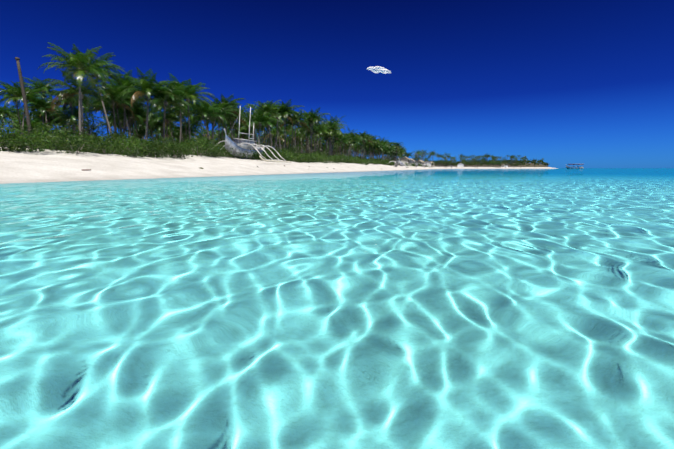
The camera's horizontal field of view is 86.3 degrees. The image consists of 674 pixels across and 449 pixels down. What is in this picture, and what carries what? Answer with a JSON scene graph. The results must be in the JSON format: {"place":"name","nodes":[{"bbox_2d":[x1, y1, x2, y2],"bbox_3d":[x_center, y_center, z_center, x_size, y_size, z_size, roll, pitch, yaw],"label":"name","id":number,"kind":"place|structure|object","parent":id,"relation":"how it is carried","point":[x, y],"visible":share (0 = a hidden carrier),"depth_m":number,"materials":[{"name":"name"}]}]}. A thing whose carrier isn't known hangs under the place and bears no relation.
{"place":"outdoors","nodes":[
{"label":"outdoors","id":0,"kind":"place"},
{"bbox_2d":[0,147,558,183],"bbox_3d":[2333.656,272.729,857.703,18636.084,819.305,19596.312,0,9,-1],"label":"ground","id":1,"kind":"structure","parent":0,"point":[46,165],"depth_m":19.51,"materials":[{"name":"beige sand"}]},
{"bbox_2d":[0,104,22,125],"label":"palm","id":2,"kind":"object","parent":1,"relation":"on","point":[9,113],"visible":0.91,"depth_m":56.68,"materials":[{"name":"green plant"}]},
{"bbox_2d":[0,121,23,145],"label":"shrub","id":3,"kind":"object","parent":1,"relation":"on","point":[2,128],"visible":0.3,"depth_m":19.81,"materials":[{"name":"green plant"}]},
{"bbox_2d":[0,132,35,147],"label":"shrub","id":4,"kind":"object","parent":1,"relation":"on","point":[22,142],"visible":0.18,"depth_m":20.11,"materials":[{"name":"green plant"}]},
{"bbox_2d":[0,81,40,132],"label":"palm","id":5,"kind":"object","parent":1,"relation":"on","point":[4,94],"visible":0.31,"depth_m":50.17,"materials":[{"name":"green plant"}]},
{"bbox_2d":[0,130,41,151],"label":"shrub","id":6,"kind":"object","parent":1,"relation":"on","point":[9,149],"visible":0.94,"depth_m":16.72,"materials":[{"name":"green plant"}]},
{"bbox_2d":[14,57,31,134],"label":"dead palm trunk","id":7,"kind":"object","parent":1,"relation":"on","point":[17,59],"visible":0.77,"depth_m":25.75,"materials":[{"name":"wood"}]},
{"bbox_2d":[8,122,37,138],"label":"bush","id":8,"kind":"object","parent":1,"relation":"on","point":[23,130],"visible":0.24,"depth_m":25.40,"materials":[{"name":"green plant"}]},
{"bbox_2d":[6,114,41,134],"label":"bush","id":9,"kind":"object","parent":1,"relation":"on","point":[37,120],"visible":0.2,"depth_m":65.61,"materials":[{"name":"green plant"}]},
{"bbox_2d":[0,79,51,132],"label":"palm","id":10,"kind":"object","parent":1,"relation":"on","point":[31,92],"visible":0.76,"depth_m":47.94,"materials":[{"name":"green plant"}]},
{"bbox_2d":[0,131,58,151],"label":"shrub","id":11,"kind":"object","parent":1,"relation":"on","point":[45,145],"visible":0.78,"depth_m":17.53,"materials":[{"name":"green plant"}]},
{"bbox_2d":[12,120,53,130],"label":"bush","id":12,"kind":"object","parent":1,"relation":"on","point":[32,125],"visible":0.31,"depth_m":63.98,"materials":[{"name":"green plant"}]},
{"bbox_2d":[17,94,63,125],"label":"palm","id":13,"kind":"object","parent":1,"relation":"on","point":[41,106],"visible":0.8,"depth_m":48.66,"materials":[{"name":"green plant"}]},
{"bbox_2d":[18,77,63,122],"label":"palm","id":14,"kind":"object","parent":1,"relation":"on","point":[47,87],"visible":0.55,"depth_m":51.62,"materials":[{"name":"green plant"}]},
{"bbox_2d":[19,106,72,128],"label":"palm","id":15,"kind":"object","parent":1,"relation":"on","point":[48,114],"visible":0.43,"depth_m":56.63,"materials":[{"name":"green plant"}]},
{"bbox_2d":[33,123,64,135],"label":"bush","id":16,"kind":"object","parent":1,"relation":"on","point":[49,130],"visible":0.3,"depth_m":32.09,"materials":[{"name":"green plant"}]},
{"bbox_2d":[31,129,67,149],"bbox_3d":[-15.789,-4.656,19.721,1.461,1.302,2.309,-3,9,-17],"label":"shrub","id":17,"kind":"object","parent":1,"relation":"on","point":[57,136],"visible":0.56,"depth_m":19.81,"materials":[{"name":"green plant"}]},
{"bbox_2d":[38,116,69,130],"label":"palm","id":18,"kind":"object","parent":1,"relation":"on","point":[58,121],"visible":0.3,"depth_m":68.69,"materials":[{"name":"green plant"}]},
{"bbox_2d":[31,122,85,150],"bbox_3d":[-16.875,-5.255,21.933,2.942,1.895,3.254,-2,9,-12],"label":"shrub","id":19,"kind":"object","parent":1,"relation":"on","point":[48,126],"visible":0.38,"depth_m":21.69,"materials":[{"name":"green plant"}]},
{"bbox_2d":[44,89,96,132],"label":"palm","id":20,"kind":"object","parent":1,"relation":"on","point":[65,101],"visible":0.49,"depth_m":46.19,"materials":[{"name":"green plant"}]},
{"bbox_2d":[48,134,98,153],"bbox_3d":[-14.109,-4.304,19.258,2.280,1.163,2.188,-6,10,-32],"label":"shrub","id":21,"kind":"object","parent":1,"relation":"on","point":[73,146],"visible":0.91,"depth_m":19.32,"materials":[{"name":"green plant"}]},
{"bbox_2d":[49,105,97,132],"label":"palm","id":22,"kind":"object","parent":1,"relation":"on","point":[67,114],"visible":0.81,"depth_m":47.63,"materials":[{"name":"green plant"}]},
{"bbox_2d":[54,130,92,149],"bbox_3d":[-17.209,-5.288,23.318,2.573,1.663,2.681,-4,10,-25],"label":"shrub","id":23,"kind":"object","parent":1,"relation":"on","point":[69,131],"visible":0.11,"depth_m":22.87,"materials":[{"name":"green plant"}]},
{"bbox_2d":[54,134,95,151],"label":"shrub","id":24,"kind":"object","parent":1,"relation":"on","point":[68,136],"visible":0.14,"depth_m":21.85,"materials":[{"name":"green plant"}]},
{"bbox_2d":[40,70,113,128],"bbox_3d":[-23.960,-10.255,34.066,5.762,7.934,5.660,9,15,44],"label":"palm","id":25,"kind":"object","parent":1,"relation":"on","point":[70,91],"visible":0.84,"depth_m":33.33,"materials":[{"name":"green plant"}]},
{"bbox_2d":[37,42,119,147],"bbox_3d":[-21.802,-10.191,30.335,5.509,9.121,5.214,6,8,18],"label":"palm","id":26,"kind":"object","parent":1,"relation":"on","point":[80,65],"visible":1,"depth_m":29.53,"materials":[{"name":"green plant"}]},
{"bbox_2d":[64,116,106,137],"bbox_3d":[-22.819,-8.105,32.985,3.830,3.876,2.851,35,36,75],"label":"bush","id":27,"kind":"object","parent":1,"relation":"on","point":[88,128],"visible":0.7,"depth_m":32.85,"materials":[{"name":"green plant"}]},
{"bbox_2d":[67,96,105,125],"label":"palm","id":28,"kind":"object","parent":1,"relation":"on","point":[88,108],"visible":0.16,"depth_m":52.17,"materials":[{"name":"green plant"}]},
{"bbox_2d":[56,49,125,134],"bbox_3d":[-27.008,-13.316,41.217,6.883,11.647,6.355,-4,10,-8],"label":"palm","id":29,"kind":"object","parent":1,"relation":"on","point":[103,58],"visible":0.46,"depth_m":40.47,"materials":[{"name":"green plant"}]},
{"bbox_2d":[75,134,116,152],"bbox_3d":[-14.464,-4.838,21.496,2.294,1.213,2.514,-4,10,-24],"label":"shrub","id":30,"kind":"object","parent":1,"relation":"on","point":[94,136],"visible":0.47,"depth_m":21.47,"materials":[{"name":"green plant"}]},
{"bbox_2d":[81,137,119,154],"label":"shrub","id":31,"kind":"object","parent":1,"relation":"on","point":[106,146],"visible":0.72,"depth_m":21.31,"materials":[{"name":"green plant"}]},
{"bbox_2d":[87,95,122,138],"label":"palm","id":32,"kind":"object","parent":1,"relation":"on","point":[94,108],"visible":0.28,"depth_m":54.32,"materials":[{"name":"green plant"}]},
{"bbox_2d":[86,86,135,137],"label":"palm","id":33,"kind":"object","parent":1,"relation":"on","point":[114,96],"visible":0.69,"depth_m":44.47,"materials":[{"name":"green plant"}]},
{"bbox_2d":[99,129,126,140],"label":"bush","id":34,"kind":"object","parent":1,"relation":"on","point":[112,133],"visible":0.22,"depth_m":34.06,"materials":[{"name":"green plant"}]},
{"bbox_2d":[89,83,139,129],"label":"palm","id":35,"kind":"object","parent":1,"relation":"on","point":[116,104],"visible":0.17,"depth_m":50.82,"materials":[{"name":"green plant"}]},
{"bbox_2d":[106,131,129,142],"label":"bush","id":36,"kind":"object","parent":1,"relation":"on","point":[108,134],"visible":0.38,"depth_m":31.04,"materials":[{"name":"green plant"}]},
{"bbox_2d":[100,141,135,154],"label":"shrub","id":37,"kind":"object","parent":1,"relation":"on","point":[114,152],"visible":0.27,"depth_m":24.73,"materials":[{"name":"green plant"}]},
{"bbox_2d":[99,111,139,135],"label":"palm","id":38,"kind":"object","parent":1,"relation":"on","point":[117,123],"visible":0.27,"depth_m":66.38,"materials":[{"name":"green plant"}]},
{"bbox_2d":[103,78,138,133],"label":"palm","id":39,"kind":"object","parent":1,"relation":"on","point":[120,85],"visible":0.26,"depth_m":48.63,"materials":[{"name":"green plant"}]},
{"bbox_2d":[102,69,148,133],"bbox_3d":[-30.371,-15.532,52.172,6.840,12.536,7.408,1,7,9],"label":"palm","id":40,"kind":"object","parent":1,"relation":"on","point":[126,74],"visible":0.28,"depth_m":50.84,"materials":[{"name":"green plant"}]},
{"bbox_2d":[103,136,150,154],"bbox_3d":[-14.148,-5.239,23.992,2.696,1.402,2.982,0,9,2],"label":"shrub","id":41,"kind":"object","parent":1,"relation":"on","point":[124,143],"visible":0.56,"depth_m":23.95,"materials":[{"name":"green plant"}]},
{"bbox_2d":[111,139,149,156],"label":"shrub","id":42,"kind":"object","parent":1,"relation":"on","point":[131,152],"visible":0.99,"depth_m":22.62,"materials":[{"name":"green plant"}]},
{"bbox_2d":[109,99,152,136],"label":"palm","id":43,"kind":"object","parent":1,"relation":"on","point":[144,106],"visible":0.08,"depth_m":53.16,"materials":[{"name":"green plant"}]},
{"bbox_2d":[108,102,154,134],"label":"palm","id":44,"kind":"object","parent":1,"relation":"on","point":[138,115],"visible":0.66,"depth_m":53.29,"materials":[{"name":"green plant"}]},
{"bbox_2d":[109,107,154,137],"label":"palm","id":45,"kind":"object","parent":1,"relation":"on","point":[131,121],"visible":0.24,"depth_m":59.05,"materials":[{"name":"green plant"}]},
{"bbox_2d":[118,129,147,144],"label":"bush","id":46,"kind":"object","parent":1,"relation":"on","point":[131,135],"visible":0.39,"depth_m":48.63,"materials":[{"name":"green plant"}]},
{"bbox_2d":[125,127,151,140],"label":"bush","id":47,"kind":"object","parent":1,"relation":"on","point":[141,132],"visible":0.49,"depth_m":75.49,"materials":[{"name":"green plant"}]},
{"bbox_2d":[110,67,184,138],"bbox_3d":[-18.892,-10.983,36.480,6.330,8.715,6.217,1,8,11],"label":"palm","id":48,"kind":"object","parent":1,"relation":"on","point":[145,85],"visible":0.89,"depth_m":35.66,"materials":[{"name":"green plant"}]},
{"bbox_2d":[127,105,168,140],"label":"palm","id":49,"kind":"object","parent":1,"relation":"on","point":[149,120],"visible":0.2,"depth_m":67.32,"materials":[{"name":"green plant"}]},
{"bbox_2d":[136,140,173,157],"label":"shrub","id":50,"kind":"object","parent":1,"relation":"on","point":[154,153],"visible":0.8,"depth_m":24.68,"materials":[{"name":"green plant"}]},
{"bbox_2d":[142,117,173,137],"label":"palm","id":51,"kind":"object","parent":1,"relation":"on","point":[159,126],"visible":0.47,"depth_m":68.49,"materials":[{"name":"green plant"}]},
{"bbox_2d":[146,137,170,154],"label":"shrub","id":52,"kind":"object","parent":1,"relation":"on","point":[158,139],"visible":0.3,"depth_m":28.21,"materials":[{"name":"green plant"}]},
{"bbox_2d":[130,78,195,141],"bbox_3d":[-17.718,-10.819,37.524,6.144,7.893,6.069,2,9,11],"label":"palm","id":53,"kind":"object","parent":1,"relation":"on","point":[165,99],"visible":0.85,"depth_m":37.21,"materials":[{"name":"green plant"}]},
{"bbox_2d":[149,101,186,140],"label":"palm","id":54,"kind":"object","parent":1,"relation":"on","point":[168,112],"visible":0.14,"depth_m":57.08,"materials":[{"name":"green plant"}]},
{"bbox_2d":[149,107,187,137],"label":"palm","id":55,"kind":"object","parent":1,"relation":"on","point":[169,116],"visible":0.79,"depth_m":51.95,"materials":[{"name":"green plant"}]},
{"bbox_2d":[158,138,186,154],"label":"shrub","id":56,"kind":"object","parent":1,"relation":"on","point":[167,140],"visible":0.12,"depth_m":29.16,"materials":[{"name":"green plant"}]},
{"bbox_2d":[152,141,193,158],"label":"shrub","id":57,"kind":"object","parent":1,"relation":"on","point":[177,149],"visible":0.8,"depth_m":26.42,"materials":[{"name":"green plant"}]},
{"bbox_2d":[160,129,191,142],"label":"shrub","id":58,"kind":"object","parent":1,"relation":"on","point":[177,138],"visible":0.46,"depth_m":55.12,"materials":[{"name":"green plant"}]},
{"bbox_2d":[161,143,193,156],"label":"shrub","id":59,"kind":"object","parent":1,"relation":"on","point":[169,144],"visible":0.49,"depth_m":27.28,"materials":[{"name":"green plant"}]},
{"bbox_2d":[161,73,201,141],"bbox_3d":[-22.428,-14.836,51.401,7.349,11.835,6.876,4,12,16],"label":"palm","id":60,"kind":"object","parent":1,"relation":"on","point":[181,83],"visible":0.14,"depth_m":50.16,"materials":[{"name":"green plant"}]},
{"bbox_2d":[170,103,197,136],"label":"palm","id":61,"kind":"object","parent":1,"relation":"on","point":[178,110],"visible":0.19,"depth_m":63.81,"materials":[{"name":"green plant"}]},
{"bbox_2d":[172,122,203,139],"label":"shrub","id":62,"kind":"object","parent":1,"relation":"on","point":[193,129],"visible":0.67,"depth_m":67.38,"materials":[{"name":"green plant"}]},
{"bbox_2d":[167,79,214,140],"bbox_3d":[-16.877,-11.636,40.339,6.090,8.695,6.216,-3,9,-25],"label":"palm","id":63,"kind":"object","parent":1,"relation":"on","point":[192,94],"visible":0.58,"depth_m":39.99,"materials":[{"name":"green plant"}]},
{"bbox_2d":[179,116,204,138],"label":"palm","id":64,"kind":"object","parent":1,"relation":"on","point":[201,128],"visible":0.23,"depth_m":76.69,"materials":[{"name":"green plant"}]},
{"bbox_2d":[179,142,205,154],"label":"shrub","id":65,"kind":"object","parent":1,"relation":"on","point":[191,148],"visible":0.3,"depth_m":31.68,"materials":[{"name":"green plant"}]},
{"bbox_2d":[175,99,227,139],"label":"palm","id":66,"kind":"object","parent":1,"relation":"on","point":[205,112],"visible":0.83,"depth_m":43.71,"materials":[{"name":"green plant"}]},
{"bbox_2d":[183,136,222,156],"bbox_3d":[-11.268,-6.436,29.694,3.076,1.781,3.004,8,12,43],"label":"shrub","id":67,"kind":"object","parent":1,"relation":"on","point":[196,152],"visible":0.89,"depth_m":29.68,"materials":[{"name":"green plant"}]},
{"bbox_2d":[193,126,214,138],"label":"shrub","id":68,"kind":"object","parent":1,"relation":"on","point":[202,132],"visible":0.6,"depth_m":86.61,"materials":[{"name":"green plant"}]},
{"bbox_2d":[197,139,228,154],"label":"shrub","id":69,"kind":"object","parent":1,"relation":"on","point":[215,144],"visible":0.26,"depth_m":34.40,"materials":[{"name":"green plant"}]},
{"bbox_2d":[202,146,223,156],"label":"shrub","id":70,"kind":"object","parent":1,"relation":"on","point":[212,154],"visible":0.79,"depth_m":30.58,"materials":[{"name":"green plant"}]},
{"bbox_2d":[205,148,224,156],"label":"shrub","id":71,"kind":"object","parent":1,"relation":"on","point":[223,152],"visible":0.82,"depth_m":30.79,"materials":[{"name":"green plant"}]},
{"bbox_2d":[193,98,241,140],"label":"palm","id":72,"kind":"object","parent":1,"relation":"on","point":[226,109],"visible":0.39,"depth_m":47.68,"materials":[{"name":"green plant"}]},
{"bbox_2d":[199,103,240,137],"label":"palm","id":73,"kind":"object","parent":1,"relation":"on","point":[231,115],"visible":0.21,"depth_m":51.63,"materials":[{"name":"green plant"}]},
{"bbox_2d":[209,143,236,156],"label":"shrub","id":74,"kind":"object","parent":1,"relation":"on","point":[225,154],"visible":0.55,"depth_m":32.35,"materials":[{"name":"green plant"}]},
{"bbox_2d":[208,94,244,134],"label":"palm","id":75,"kind":"object","parent":1,"relation":"on","point":[223,99],"visible":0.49,"depth_m":49.27,"materials":[{"name":"green plant"}]},
{"bbox_2d":[210,102,253,141],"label":"palm","id":76,"kind":"object","parent":1,"relation":"on","point":[244,118],"visible":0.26,"depth_m":54.48,"materials":[{"name":"green plant"}]},
{"bbox_2d":[216,121,248,137],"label":"palm","id":77,"kind":"object","parent":1,"relation":"on","point":[237,130],"visible":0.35,"depth_m":73.51,"materials":[{"name":"green plant"}]},
{"bbox_2d":[229,129,255,138],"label":"shrub","id":78,"kind":"object","parent":1,"relation":"on","point":[241,136],"visible":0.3,"depth_m":81.62,"materials":[{"name":"green plant"}]},
{"bbox_2d":[195,106,290,162],"bbox_3d":[-8.812,-8.993,35.275,6.743,5.030,8.004,8,11,14],"label":"outrigger boat","id":79,"kind":"object","parent":1,"relation":"on","point":[243,145],"visible":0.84,"depth_m":34.17,"materials":[{"name":"paint"}]},
{"bbox_2d":[236,112,274,143],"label":"palm","id":80,"kind":"object","parent":1,"relation":"on","point":[257,128],"visible":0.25,"depth_m":65.60,"materials":[{"name":"green plant"}]},
{"bbox_2d":[240,110,281,144],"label":"palm","id":81,"kind":"object","parent":1,"relation":"on","point":[260,120],"visible":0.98,"depth_m":56.00,"materials":[{"name":"green plant"}]},
{"bbox_2d":[245,103,276,148],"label":"palm","id":82,"kind":"object","parent":1,"relation":"on","point":[256,109],"visible":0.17,"depth_m":66.50,"materials":[{"name":"green plant"}]},
{"bbox_2d":[247,100,282,150],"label":"palm","id":83,"kind":"object","parent":1,"relation":"on","point":[265,109],"visible":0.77,"depth_m":58.55,"materials":[{"name":"green plant"}]},
{"bbox_2d":[262,117,283,145],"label":"palm","id":84,"kind":"object","parent":1,"relation":"on","point":[273,123],"visible":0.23,"depth_m":72.45,"materials":[{"name":"green plant"}]},
{"bbox_2d":[266,148,279,159],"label":"shrub","id":85,"kind":"object","parent":1,"relation":"on","point":[276,154],"visible":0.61,"depth_m":39.81,"materials":[{"name":"green plant"}]},
{"bbox_2d":[264,101,293,148],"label":"palm","id":86,"kind":"object","parent":1,"relation":"on","point":[289,115],"visible":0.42,"depth_m":63.41,"materials":[{"name":"green plant"}]},
{"bbox_2d":[275,126,298,147],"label":"palm","id":87,"kind":"object","parent":1,"relation":"on","point":[282,135],"visible":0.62,"depth_m":92.44,"materials":[{"name":"green plant"}]},
{"bbox_2d":[273,99,303,146],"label":"palm","id":88,"kind":"object","parent":1,"relation":"on","point":[284,109],"visible":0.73,"depth_m":63.27,"materials":[{"name":"green plant"}]},
{"bbox_2d":[280,112,305,147],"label":"palm","id":89,"kind":"object","parent":1,"relation":"on","point":[281,125],"visible":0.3,"depth_m":71.13,"materials":[{"name":"green plant"}]},
{"bbox_2d":[280,109,309,146],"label":"palm","id":90,"kind":"object","parent":1,"relation":"on","point":[298,119],"visible":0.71,"depth_m":68.31,"materials":[{"name":"green plant"}]},
{"bbox_2d":[292,154,303,162],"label":"shrub","id":91,"kind":"object","parent":1,"relation":"on","point":[299,158],"visible":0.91,"depth_m":46.36,"materials":[{"name":"green plant"}]},
{"bbox_2d":[293,130,309,151],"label":"palm","id":92,"kind":"object","parent":1,"relation":"on","point":[299,135],"visible":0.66,"depth_m":93.53,"materials":[{"name":"green plant"}]},
{"bbox_2d":[288,123,320,154],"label":"palm","id":93,"kind":"object","parent":1,"relation":"on","point":[306,130],"visible":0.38,"depth_m":81.49,"materials":[{"name":"green plant"}]},
{"bbox_2d":[302,111,325,136],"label":"palm","id":94,"kind":"object","parent":1,"relation":"on","point":[310,125],"visible":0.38,"depth_m":75.32,"materials":[{"name":"green plant"}]},
{"bbox_2d":[298,107,330,152],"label":"palm","id":95,"kind":"object","parent":1,"relation":"on","point":[312,118],"visible":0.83,"depth_m":73.11,"materials":[{"name":"green plant"}]},
{"bbox_2d":[308,132,331,151],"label":"palm","id":96,"kind":"object","parent":1,"relation":"on","point":[319,140],"visible":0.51,"depth_m":93.56,"materials":[{"name":"green plant"}]},
{"bbox_2d":[307,124,333,151],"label":"palm","id":97,"kind":"object","parent":1,"relation":"on","point":[320,130],"visible":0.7,"depth_m":84.09,"materials":[{"name":"green plant"}]},
{"bbox_2d":[319,120,343,154],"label":"palm","id":98,"kind":"object","parent":1,"relation":"on","point":[331,129],"visible":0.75,"depth_m":87.95,"materials":[{"name":"green plant"}]},
{"bbox_2d":[321,126,344,155],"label":"palm","id":99,"kind":"object","parent":1,"relation":"on","point":[331,137],"visible":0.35,"depth_m":93.52,"materials":[{"name":"green plant"}]},
{"bbox_2d":[327,115,347,155],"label":"palm","id":100,"kind":"object","parent":1,"relation":"on","point":[332,118],"visible":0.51,"depth_m":95.10,"materials":[{"name":"green plant"}]},
{"bbox_2d":[332,134,351,153],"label":"palm","id":101,"kind":"object","parent":1,"relation":"on","point":[343,139],"visible":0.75,"depth_m":102.06,"materials":[{"name":"green plant"}]},
{"bbox_2d":[343,133,365,151],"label":"palm","id":102,"kind":"object","parent":1,"relation":"on","point":[353,139],"visible":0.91,"depth_m":104.88,"materials":[{"name":"green plant"}]},
{"bbox_2d":[354,131,371,157],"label":"palm","id":103,"kind":"object","parent":1,"relation":"on","point":[364,136],"visible":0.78,"depth_m":117.35,"materials":[{"name":"green plant"}]},
{"bbox_2d":[364,140,382,158],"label":"palm","id":104,"kind":"object","parent":1,"relation":"on","point":[374,144],"visible":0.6,"depth_m":133.78,"materials":[{"name":"green plant"}]},
{"bbox_2d":[390,142,404,160],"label":"palm","id":105,"kind":"object","parent":1,"relation":"on","point":[398,144],"visible":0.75,"depth_m":165.00,"materials":[{"name":"green plant"}]},
{"bbox_2d":[0,168,673,448],"bbox_3d":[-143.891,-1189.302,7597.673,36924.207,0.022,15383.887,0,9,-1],"label":"water","id":106,"kind":"structure","parent":0,"point":[470,309],"depth_m":1.15,"materials":[{"name":"teal liquid"}]},
{"bbox_2d":[566,164,583,168],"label":"moored boat","id":107,"kind":"object","parent":106,"relation":"on","point":[568,167],"visible":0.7,"depth_m":345.34,"materials":[{"name":"paint"}]},
{"bbox_2d":[0,0,673,167],"label":"sky","id":108,"kind":"structure","parent":0,"point":[590,83],"materials":[{"name":"blue"}]},
{"bbox_2d":[367,66,390,72],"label":"cloud","id":109,"kind":"structure","parent":0,"point":[376,69],"depth_m":3018.09,"materials":[{"name":"white"}]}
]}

